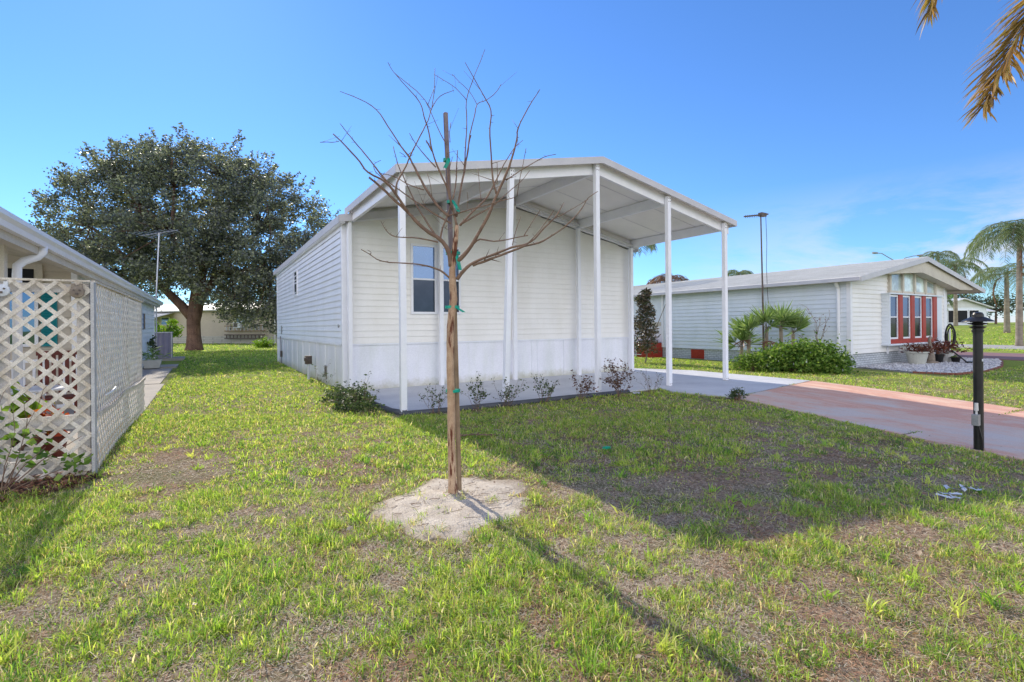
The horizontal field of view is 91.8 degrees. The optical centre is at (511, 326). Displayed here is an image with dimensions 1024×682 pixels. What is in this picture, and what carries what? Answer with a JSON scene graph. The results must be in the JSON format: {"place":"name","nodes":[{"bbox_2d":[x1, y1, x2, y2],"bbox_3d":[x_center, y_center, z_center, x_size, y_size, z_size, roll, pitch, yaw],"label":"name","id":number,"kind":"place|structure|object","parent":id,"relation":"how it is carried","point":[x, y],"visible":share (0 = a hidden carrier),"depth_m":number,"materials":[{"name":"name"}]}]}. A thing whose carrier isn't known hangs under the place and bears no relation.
{"place":"outdoors","nodes":[
{"label":"outdoors","id":0,"kind":"place"},
{"bbox_2d":[11,433,35,461],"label":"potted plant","id":1,"kind":"object","parent":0,"point":[24,449],"visible":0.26,"depth_m":5.35,"materials":[{"name":"white plant"}]},
{"bbox_2d":[27,398,69,456],"bbox_3d":[-5.296,1.163,5.750,0.616,0.738,0.473,0,0,-32],"label":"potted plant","id":2,"kind":"object","parent":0,"point":[58,437],"visible":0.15,"depth_m":5.69,"materials":[{"name":"brown plant"}]},
{"bbox_2d":[63,364,177,418],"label":"side path","id":3,"kind":"structure","parent":0,"point":[155,378],"depth_m":13.43,"materials":[{"name":"concrete"}]},
{"bbox_2d":[142,345,175,368],"bbox_3d":[-13.375,1.121,18.419,1.405,0.872,1.094,-1,0,5],"label":"planter box","id":4,"kind":"object","parent":3,"relation":"on","point":[153,363],"visible":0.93,"depth_m":18.33,"materials":[{"name":"white concrete"}]},
{"bbox_2d":[147,335,159,359],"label":"potted plant","id":5,"kind":"object","parent":4,"relation":"on","point":[151,342],"visible":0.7,"depth_m":20.44,"materials":[{"name":"green plant"}]},
{"bbox_2d":[0,322,1023,681],"bbox_3d":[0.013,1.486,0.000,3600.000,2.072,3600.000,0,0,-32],"label":"lawn","id":6,"kind":"structure","parent":0,"point":[600,488],"depth_m":3.45,"materials":[{"name":"plant"}]},
{"bbox_2d":[0,470,113,502],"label":"mulch bed","id":7,"kind":"object","parent":6,"relation":"on","point":[41,483],"visible":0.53,"depth_m":4.71,"materials":[{"name":"brown wood"}]},
{"bbox_2d":[0,375,93,490],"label":"leafy vine","id":8,"kind":"object","parent":7,"relation":"on","point":[38,452],"visible":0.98,"depth_m":4.62,"materials":[{"name":"green plant"}]},
{"bbox_2d":[12,408,121,477],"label":"patio floor","id":9,"kind":"structure","parent":6,"relation":"on","point":[70,446],"depth_m":6.91,"materials":[{"name":"concrete"}]},
{"bbox_2d":[10,382,46,447],"bbox_3d":[-5.831,1.079,5.766,0.640,0.913,0.533,0,0,34],"label":"potted plant","id":10,"kind":"object","parent":9,"relation":"on","point":[33,405],"visible":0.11,"depth_m":5.82,"materials":[{"name":"green plant"}]},
{"bbox_2d":[10,385,64,432],"bbox_3d":[-6.346,1.181,6.543,0.780,0.721,0.780,0,0,-32],"label":"patio table","id":11,"kind":"object","parent":9,"relation":"on","point":[35,389],"visible":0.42,"depth_m":6.50,"materials":[{"name":"white paint"}]},
{"bbox_2d":[10,358,76,407],"bbox_3d":[-8.524,1.049,8.259,2.480,1.050,0.080,0,0,-32],"label":"porch railing","id":12,"kind":"object","parent":9,"relation":"on","point":[34,376],"visible":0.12,"depth_m":8.47,"materials":[{"name":"white paint"}]},
{"bbox_2d":[25,350,76,412],"bbox_3d":[-7.101,0.971,7.753,0.600,1.157,1.059,0,0,-32],"label":"rocking chair","id":13,"kind":"object","parent":9,"relation":"on","point":[60,372],"visible":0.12,"depth_m":7.87,"materials":[{"name":"red wood"}]},
{"bbox_2d":[0,277,145,482],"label":"lattice screen","id":14,"kind":"object","parent":6,"relation":"on","point":[84,419],"visible":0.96,"depth_m":5.06,"materials":[{"name":"white wood"}]},
{"bbox_2d":[0,281,10,296],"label":"garden plaque","id":15,"kind":"object","parent":14,"relation":"attached to","point":[5,290],"visible":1,"depth_m":4.74,"materials":[{"name":"white plastic"}]},
{"bbox_2d":[69,283,84,297],"bbox_3d":[-4.405,-0.359,5.020,0.124,0.145,0.040,0,0,-32],"label":"garden plaque","id":16,"kind":"object","parent":14,"relation":"attached to","point":[76,291],"visible":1,"depth_m":5.01,"materials":[{"name":"stone"}]},
{"bbox_2d":[104,386,116,395],"bbox_3d":[-4.710,0.766,5.840,0.055,0.094,0.224,-1,0,-12],"label":"drain pipe","id":17,"kind":"object","parent":14,"relation":"attached to","point":[111,391],"visible":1,"depth_m":5.79,"materials":[{"name":"white plastic"}]},
{"bbox_2d":[0,206,163,408],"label":"porch house","id":18,"kind":"structure","parent":6,"relation":"on","point":[28,250],"depth_m":9.08,"materials":[{"name":"beige"}]},
{"bbox_2d":[10,292,38,346],"bbox_3d":[-8.966,-0.147,8.973,0.590,1.050,0.050,0,0,-32],"label":"window","id":19,"kind":"structure","parent":18,"relation":"in","point":[34,339],"depth_m":9.06,"materials":[{"name":"glass"}]},
{"bbox_2d":[143,314,144,328],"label":"side window","id":20,"kind":"structure","parent":18,"relation":"in","point":[143,314],"depth_m":19.12,"materials":[{"name":"grey glass"}]},
{"bbox_2d":[155,318,183,337],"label":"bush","id":21,"kind":"object","parent":6,"relation":"on","point":[174,327],"visible":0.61,"depth_m":45.15,"materials":[{"name":"green plant"}]},
{"bbox_2d":[159,356,184,360],"bbox_3d":[-17.034,1.594,23.800,2.200,0.110,1.800,0,0,-32],"label":"concrete pad","id":22,"kind":"object","parent":6,"relation":"on","point":[180,358],"visible":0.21,"depth_m":23.46,"materials":[{"name":"grey concrete"}]},
{"bbox_2d":[132,229,178,357],"bbox_3d":[-16.491,-1.473,23.262,1.786,6.034,1.498,0,0,-1],"label":"tv antenna","id":23,"kind":"object","parent":22,"relation":"on","point":[158,234],"visible":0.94,"depth_m":23.13,"materials":[{"name":"metal"}]},
{"bbox_2d":[155,332,173,357],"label":"air conditioning unit","id":24,"kind":"structure","parent":22,"relation":"on","point":[165,340],"depth_m":23.55,"materials":[{"name":"metal"}]},
{"bbox_2d":[23,122,340,350],"bbox_3d":[-22.711,-5.927,34.831,22.757,15.708,12.848,0,0,-7],"label":"oak tree","id":25,"kind":"object","parent":6,"relation":"on","point":[218,255],"visible":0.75,"depth_m":32.36,"materials":[{"name":"green plant"}]},
{"bbox_2d":[155,303,276,343],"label":"back house","id":26,"kind":"structure","parent":6,"relation":"on","point":[212,332],"depth_m":50.22,"materials":[{"name":"beige"}]},
{"bbox_2d":[161,317,169,324],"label":"window","id":27,"kind":"structure","parent":26,"relation":"in","point":[163,319],"depth_m":52.56,"materials":[{"name":"blue glass"}]},
{"bbox_2d":[224,334,264,338],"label":"ladder","id":28,"kind":"object","parent":26,"relation":"attached to","point":[244,336],"visible":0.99,"depth_m":48.42,"materials":[{"name":"metal"}]},
{"bbox_2d":[224,325,264,331],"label":"ladder","id":29,"kind":"object","parent":26,"relation":"attached to","point":[240,330],"visible":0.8,"depth_m":48.47,"materials":[{"name":"grey metal"}]},
{"bbox_2d":[251,336,276,347],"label":"bush","id":30,"kind":"object","parent":6,"relation":"on","point":[262,344],"visible":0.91,"depth_m":38.27,"materials":[{"name":"green plant"}]},
{"bbox_2d":[304,356,311,378],"bbox_3d":[-5.842,1.211,14.211,0.210,0.720,0.250,0,0,-32],"label":"utility riser","id":31,"kind":"object","parent":6,"relation":"on","point":[308,360],"visible":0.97,"depth_m":14.21,"materials":[{"name":"white plastic"}]},
{"bbox_2d":[311,359,333,389],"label":"shrub","id":32,"kind":"object","parent":6,"relation":"on","point":[322,376],"visible":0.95,"depth_m":11.94,"materials":[{"name":"green plant"}]},
{"bbox_2d":[318,382,384,414],"bbox_3d":[-3.155,1.325,9.546,1.069,0.468,2.856,0,0,-32],"label":"shrub","id":33,"kind":"object","parent":6,"relation":"on","point":[341,394],"visible":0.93,"depth_m":9.13,"materials":[{"name":"green plant"}]},
{"bbox_2d":[343,371,379,410],"bbox_3d":[-2.641,1.167,8.775,0.557,0.757,0.485,-1,0,16],"label":"shrub","id":34,"kind":"object","parent":6,"relation":"on","point":[367,394],"visible":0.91,"depth_m":8.79,"materials":[{"name":"green plant"}]},
{"bbox_2d":[417,383,446,413],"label":"shrub","id":35,"kind":"object","parent":6,"relation":"on","point":[440,399],"visible":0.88,"depth_m":8.46,"materials":[{"name":"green plant"}]},
{"bbox_2d":[370,475,532,543],"bbox_3d":[-0.414,1.538,4.207,1.821,0.178,2.312,0,0,26],"label":"sandy soil patch","id":36,"kind":"object","parent":6,"relation":"on","point":[451,518],"visible":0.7,"depth_m":4.05,"materials":[{"name":"beige sand"}]},
{"bbox_2d":[443,112,464,490],"bbox_3d":[-0.525,-0.180,4.404,0.173,3.471,0.186,0,0,-32],"label":"tree stake","id":37,"kind":"object","parent":36,"relation":"on","point":[456,391],"visible":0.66,"depth_m":4.44,"materials":[{"name":"brown wood"}]},
{"bbox_2d":[387,479,526,527],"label":"sand pebbles","id":38,"kind":"object","parent":36,"relation":"on","point":[462,501],"visible":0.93,"depth_m":4.21,"materials":[{"name":"stone"}]},
{"bbox_2d":[320,50,597,493],"bbox_3d":[-0.450,-0.610,4.372,2.198,4.290,1.116,0,0,-3],"label":"bare sapling","id":39,"kind":"object","parent":36,"relation":"on","point":[452,477],"visible":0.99,"depth_m":4.34,"materials":[{"name":"brown plant"}]},
{"bbox_2d":[392,477,536,525],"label":"sand twigs","id":40,"kind":"object","parent":36,"relation":"on","point":[468,498],"visible":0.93,"depth_m":4.18,"materials":[{"name":"brown plant"}]},
{"bbox_2d":[273,199,638,389],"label":"manufactured house","id":41,"kind":"structure","parent":6,"relation":"on","point":[311,274],"depth_m":13.39,"materials":[{"name":"white plastic"}]},
{"bbox_2d":[293,270,297,295],"bbox_3d":[-7.559,-1.494,17.337,0.050,0.880,0.750,0,0,-32],"label":"window","id":42,"kind":"structure","parent":41,"relation":"in","point":[295,285],"depth_m":17.36,"materials":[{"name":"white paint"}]},
{"bbox_2d":[410,243,460,313],"bbox_3d":[-1.920,-1.173,12.581,1.350,1.740,0.050,0,0,-32],"label":"window","id":43,"kind":"structure","parent":41,"relation":"in","point":[424,280],"depth_m":12.46,"materials":[{"name":"glass"}]},
{"bbox_2d":[460,371,489,411],"bbox_3d":[-0.618,1.165,8.675,0.582,0.725,0.450,0,0,-43],"label":"shrub","id":44,"kind":"object","parent":6,"relation":"on","point":[483,393],"visible":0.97,"depth_m":8.73,"materials":[{"name":"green plant"}]},
{"bbox_2d":[460,432,498,436],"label":"fallen frond","id":45,"kind":"object","parent":6,"relation":"on","point":[477,434],"visible":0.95,"depth_m":6.59,"materials":[{"name":"green wood"}]},
{"bbox_2d":[370,390,629,415],"bbox_3d":[-0.174,1.474,10.398,5.257,0.120,2.076,0,0,-32],"label":"garden edging","id":46,"kind":"object","parent":6,"relation":"on","point":[464,407],"visible":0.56,"depth_m":9.18,"materials":[{"name":"rubber"}]},
{"bbox_2d":[358,375,656,410],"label":"carport slab","id":47,"kind":"structure","parent":6,"relation":"on","point":[389,397],"depth_m":11.25,"materials":[{"name":"concrete"}]},
{"bbox_2d":[345,156,736,413],"bbox_3d":[1.073,-1.092,12.271,9.280,5.125,3.645,0,0,-32],"label":"carport","id":48,"kind":"object","parent":47,"relation":"on","point":[630,206],"visible":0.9,"depth_m":11.87,"materials":[{"name":"white paint"}]},
{"bbox_2d":[491,377,528,407],"bbox_3d":[-0.026,1.221,9.136,0.685,0.604,0.473,0,0,8],"label":"shrub","id":49,"kind":"object","parent":6,"relation":"on","point":[506,394],"visible":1,"depth_m":9.11,"materials":[{"name":"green plant"}]},
{"bbox_2d":[0,367,1023,681],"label":"dry thatch","id":50,"kind":"object","parent":6,"relation":"on","point":[624,599],"visible":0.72,"depth_m":2.97,"materials":[{"name":"beige plant"}]},
{"bbox_2d":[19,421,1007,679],"bbox_3d":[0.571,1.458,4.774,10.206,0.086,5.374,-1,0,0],"label":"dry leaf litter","id":51,"kind":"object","parent":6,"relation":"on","point":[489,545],"visible":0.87,"depth_m":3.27,"materials":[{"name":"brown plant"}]},
{"bbox_2d":[530,373,559,403],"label":"shrub","id":52,"kind":"object","parent":6,"relation":"on","point":[551,390],"visible":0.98,"depth_m":9.56,"materials":[{"name":"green plant"}]},
{"bbox_2d":[571,369,598,400],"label":"shrub","id":53,"kind":"object","parent":6,"relation":"on","point":[586,385],"visible":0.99,"depth_m":9.83,"materials":[{"name":"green plant"}]},
{"bbox_2d":[599,358,634,397],"bbox_3d":[2.150,1.060,10.251,0.748,0.888,0.790,0,0,-32],"label":"shrub","id":54,"kind":"object","parent":6,"relation":"on","point":[614,381],"visible":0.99,"depth_m":10.25,"materials":[{"name":"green plant"}]},
{"bbox_2d":[633,244,656,257],"bbox_3d":[6.545,-1.971,28.074,3.383,7.427,3.494,0,0,-32],"label":"palm tree","id":55,"kind":"object","parent":6,"relation":"on","point":[650,247],"visible":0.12,"depth_m":28.41,"materials":[{"name":"green plant"}]},
{"bbox_2d":[636,371,662,393],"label":"shrub","id":56,"kind":"object","parent":6,"relation":"on","point":[658,380],"visible":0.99,"depth_m":10.77,"materials":[{"name":"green plant"}]},
{"bbox_2d":[634,287,665,362],"bbox_3d":[5.239,-0.036,19.560,1.346,3.032,1.266,-1,0,1],"label":"young magnolia","id":57,"kind":"object","parent":6,"relation":"on","point":[643,317],"visible":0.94,"depth_m":19.42,"materials":[{"name":"green plant"}]},
{"bbox_2d":[646,274,688,284],"bbox_3d":[12.564,-1.269,40.000,4.453,5.918,4.453,0,0,-32],"label":"palm tree","id":58,"kind":"object","parent":6,"relation":"on","point":[661,277],"visible":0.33,"depth_m":39.30,"materials":[{"name":"brown plant"}]},
{"bbox_2d":[567,368,809,397],"bbox_3d":[4.567,1.503,13.669,4.550,0.146,6.050,0,0,-32],"label":"concrete apron","id":59,"kind":"object","parent":6,"relation":"on","point":[702,382],"visible":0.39,"depth_m":12.85,"materials":[{"name":"grey concrete"}]},
{"bbox_2d":[725,387,748,400],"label":"weed clump","id":60,"kind":"object","parent":6,"relation":"on","point":[735,395],"visible":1,"depth_m":9.87,"materials":[{"name":"green plant"}]},
{"bbox_2d":[728,269,753,275],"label":"tree","id":61,"kind":"object","parent":6,"relation":"on","point":[734,273],"visible":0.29,"depth_m":51.32,"materials":[{"name":"green plant"}]},
{"bbox_2d":[729,349,776,371],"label":"flowering shrub","id":62,"kind":"object","parent":6,"relation":"on","point":[744,364],"visible":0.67,"depth_m":15.85,"materials":[{"name":"green plant"}]},
{"bbox_2d":[743,212,768,348],"bbox_3d":[9.008,-1.378,18.231,1.117,5.601,0.220,-1,0,-19],"label":"tv antenna","id":63,"kind":"object","parent":6,"relation":"on","point":[761,214],"visible":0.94,"depth_m":18.32,"materials":[{"name":"metal"}]},
{"bbox_2d":[713,300,813,366],"bbox_3d":[8.642,0.257,16.930,3.409,2.348,1.950,0,0,8],"label":"fan palm","id":64,"kind":"object","parent":6,"relation":"on","point":[781,319],"visible":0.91,"depth_m":16.81,"materials":[{"name":"green plant"}]},
{"bbox_2d":[744,331,858,374],"bbox_3d":[8.953,0.833,15.473,2.581,1.329,3.067,0,0,-32],"label":"bush","id":65,"kind":"object","parent":6,"relation":"on","point":[820,358],"visible":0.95,"depth_m":15.03,"materials":[{"name":"green plant"}]},
{"bbox_2d":[633,256,985,368],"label":"manufactured house","id":66,"kind":"structure","parent":6,"relation":"on","point":[882,312],"depth_m":18.55,"materials":[{"name":"white plastic"}]},
{"bbox_2d":[634,326,660,341],"bbox_3d":[6.499,0.363,23.860,0.090,0.760,1.900,0,0,-32],"label":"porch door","id":67,"kind":"structure","parent":66,"relation":"in","point":[658,338],"depth_m":23.25,"materials":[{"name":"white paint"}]},
{"bbox_2d":[890,295,897,338],"bbox_3d":[13.429,-0.320,17.499,0.680,1.555,0.070,0,0,-32],"label":"window","id":68,"kind":"structure","parent":66,"relation":"in","point":[893,298],"depth_m":17.54,"materials":[{"name":"clear glass"}]},
{"bbox_2d":[903,295,909,338],"bbox_3d":[14.273,-0.327,18.017,0.680,1.555,0.070,0,0,-32],"label":"window","id":69,"kind":"structure","parent":66,"relation":"in","point":[906,299],"depth_m":18.05,"materials":[{"name":"clear glass"}]},
{"bbox_2d":[887,273,936,294],"bbox_3d":[15.173,-1.565,18.759,4.300,0.825,0.120,0,0,-32],"label":"transom window","id":70,"kind":"structure","parent":66,"relation":"in","point":[902,283],"depth_m":18.62,"materials":[{"name":"glass"}]},
{"bbox_2d":[915,296,921,337],"bbox_3d":[15.117,-0.334,18.534,0.680,1.555,0.070,0,0,-32],"label":"window","id":71,"kind":"structure","parent":66,"relation":"in","point":[918,315],"depth_m":18.59,"materials":[{"name":"clear glass"}]},
{"bbox_2d":[926,297,931,337],"bbox_3d":[15.961,-0.342,19.051,0.680,1.555,0.070,0,0,-32],"label":"window","id":72,"kind":"structure","parent":66,"relation":"in","point":[928,299],"depth_m":19.07,"materials":[{"name":"clear glass"}]},
{"bbox_2d":[799,304,829,340],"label":"bare bush","id":73,"kind":"object","parent":6,"relation":"on","point":[819,324],"visible":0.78,"depth_m":16.24,"materials":[{"name":"grey plant"}]},
{"bbox_2d":[872,252,922,259],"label":"street lamp","id":74,"kind":"object","parent":6,"relation":"on","point":[892,259],"visible":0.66,"depth_m":59.96,"materials":[{"name":"grey metal"}]},
{"bbox_2d":[859,357,1001,374],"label":"white gravel","id":75,"kind":"structure","parent":6,"relation":"on","point":[962,366],"depth_m":16.25,"materials":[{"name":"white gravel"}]},
{"bbox_2d":[900,339,934,363],"bbox_3d":[14.351,0.902,17.462,1.058,0.886,1.104,-1,0,-7],"label":"flower pot","id":76,"kind":"object","parent":75,"relation":"on","point":[918,355],"visible":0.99,"depth_m":17.23,"materials":[{"name":"white ceramic"}]},
{"bbox_2d":[926,336,938,362],"bbox_3d":[14.909,0.848,17.693,0.480,0.985,0.473,0,0,-32],"label":"garden statue","id":77,"kind":"object","parent":75,"relation":"on","point":[931,358],"visible":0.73,"depth_m":17.58,"materials":[{"name":"stone"}]},
{"bbox_2d":[927,340,952,362],"bbox_3d":[15.417,0.908,17.939,0.766,0.855,0.764,-1,0,13],"label":"flower pot","id":78,"kind":"object","parent":75,"relation":"on","point":[939,356],"visible":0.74,"depth_m":17.81,"materials":[{"name":"black plastic"}]},
{"bbox_2d":[944,323,955,349],"bbox_3d":[16.788,0.610,19.057,0.407,1.428,0.390,0,0,-32],"label":"hose reel","id":79,"kind":"object","parent":75,"relation":"on","point":[949,332],"visible":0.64,"depth_m":18.98,"materials":[{"name":"white paint"}]},
{"bbox_2d":[931,337,972,361],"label":"potted plant","id":80,"kind":"object","parent":75,"relation":"on","point":[947,358],"visible":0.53,"depth_m":18.24,"materials":[{"name":"brown plant"}]},
{"bbox_2d":[950,355,960,362],"bbox_3d":[16.123,1.176,18.015,0.318,0.306,0.335,0,0,-32],"label":"flower pot","id":81,"kind":"object","parent":75,"relation":"on","point":[955,358],"visible":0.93,"depth_m":17.94,"materials":[{"name":"black plastic"}]},
{"bbox_2d":[913,359,1003,374],"bbox_3d":[15.771,1.342,16.563,8.430,0.050,1.206,-1,0,-33],"label":"brick edging","id":82,"kind":"object","parent":75,"relation":"on","point":[971,372],"visible":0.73,"depth_m":14.52,"materials":[{"name":"brick"}]},
{"bbox_2d":[952,351,972,362],"bbox_3d":[16.098,1.086,17.698,0.472,0.488,0.570,0,0,-32],"label":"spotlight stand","id":83,"kind":"object","parent":75,"relation":"on","point":[962,358],"visible":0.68,"depth_m":17.65,"materials":[{"name":"black metal"}]},
{"bbox_2d":[919,250,959,263],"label":"palm tree","id":84,"kind":"object","parent":6,"relation":"on","point":[936,255],"visible":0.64,"depth_m":65.29,"materials":[{"name":"green plant"}]},
{"bbox_2d":[936,491,961,498],"bbox_3d":[3.673,1.418,4.170,0.165,0.029,0.168,0,0,-32],"label":"plastic scrap","id":85,"kind":"object","parent":6,"relation":"on","point":[946,496],"visible":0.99,"depth_m":4.16,"materials":[{"name":"white plastic"}]},
{"bbox_2d":[947,295,952,310],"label":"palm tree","id":86,"kind":"object","parent":6,"relation":"on","point":[950,301],"visible":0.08,"depth_m":67.89,"materials":[{"name":"green plant"}]},
{"bbox_2d":[943,484,982,490],"bbox_3d":[3.943,1.415,4.342,0.282,0.029,0.138,-1,0,3],"label":"plastic scrap","id":87,"kind":"object","parent":6,"relation":"on","point":[962,488],"visible":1,"depth_m":4.33,"materials":[{"name":"white plastic"}]},
{"bbox_2d":[937,258,989,325],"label":"palm tree","id":88,"kind":"object","parent":6,"relation":"on","point":[955,265],"visible":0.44,"depth_m":57.60,"materials":[{"name":"green plant"}]},
{"bbox_2d":[910,0,1023,129],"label":"palm tree","id":89,"kind":"object","parent":6,"relation":"on","point":[1004,70],"visible":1,"depth_m":8.34,"materials":[{"name":"green plant"}]},
{"bbox_2d":[947,298,993,324],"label":"distant house","id":90,"kind":"structure","parent":6,"relation":"on","point":[967,308],"depth_m":74.94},
{"bbox_2d":[951,293,996,317],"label":"distant tree","id":91,"kind":"object","parent":6,"relation":"on","point":[967,296],"visible":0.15,"depth_m":100.70,"materials":[{"name":"green plant"}]},
{"bbox_2d":[961,312,994,450],"bbox_3d":[5.869,0.759,6.243,0.320,1.882,0.320,0,0,-32],"label":"lamp post","id":92,"kind":"object","parent":6,"relation":"on","point":[977,319],"visible":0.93,"depth_m":6.20,"materials":[{"name":"black metal"}]},
{"bbox_2d":[954,351,1023,360],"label":"neighbour drive","id":93,"kind":"structure","parent":6,"relation":"on","point":[1010,356],"depth_m":21.59,"materials":[{"name":"grey concrete"}]},
{"bbox_2d":[961,290,1023,323],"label":"distant tree","id":94,"kind":"object","parent":6,"relation":"on","point":[999,303],"visible":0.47,"depth_m":99.56,"materials":[{"name":"green plant"}]},
{"bbox_2d":[963,219,1023,345],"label":"palm tree","id":95,"kind":"object","parent":6,"relation":"on","point":[1009,231],"visible":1,"depth_m":29.96,"materials":[{"name":"green plant"}]},
{"bbox_2d":[968,263,1023,332],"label":"palm tree","id":96,"kind":"object","parent":6,"relation":"on","point":[1006,276],"visible":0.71,"depth_m":42.95,"materials":[{"name":"green plant"}]},
{"bbox_2d":[0,0,1023,321],"label":"sky","id":97,"kind":"structure","parent":0,"point":[832,120],"materials":[{"name":"blue"}]},
{"bbox_2d":[741,381,1023,460],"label":"red driveway","id":98,"kind":"structure","parent":0,"point":[943,421],"depth_m":8.83,"materials":[{"name":"concrete"}]},
{"bbox_2d":[954,344,1023,349],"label":"path","id":99,"kind":"structure","parent":0,"point":[994,346],"depth_m":29.46,"materials":[{"name":"grey concrete"}]}
]}

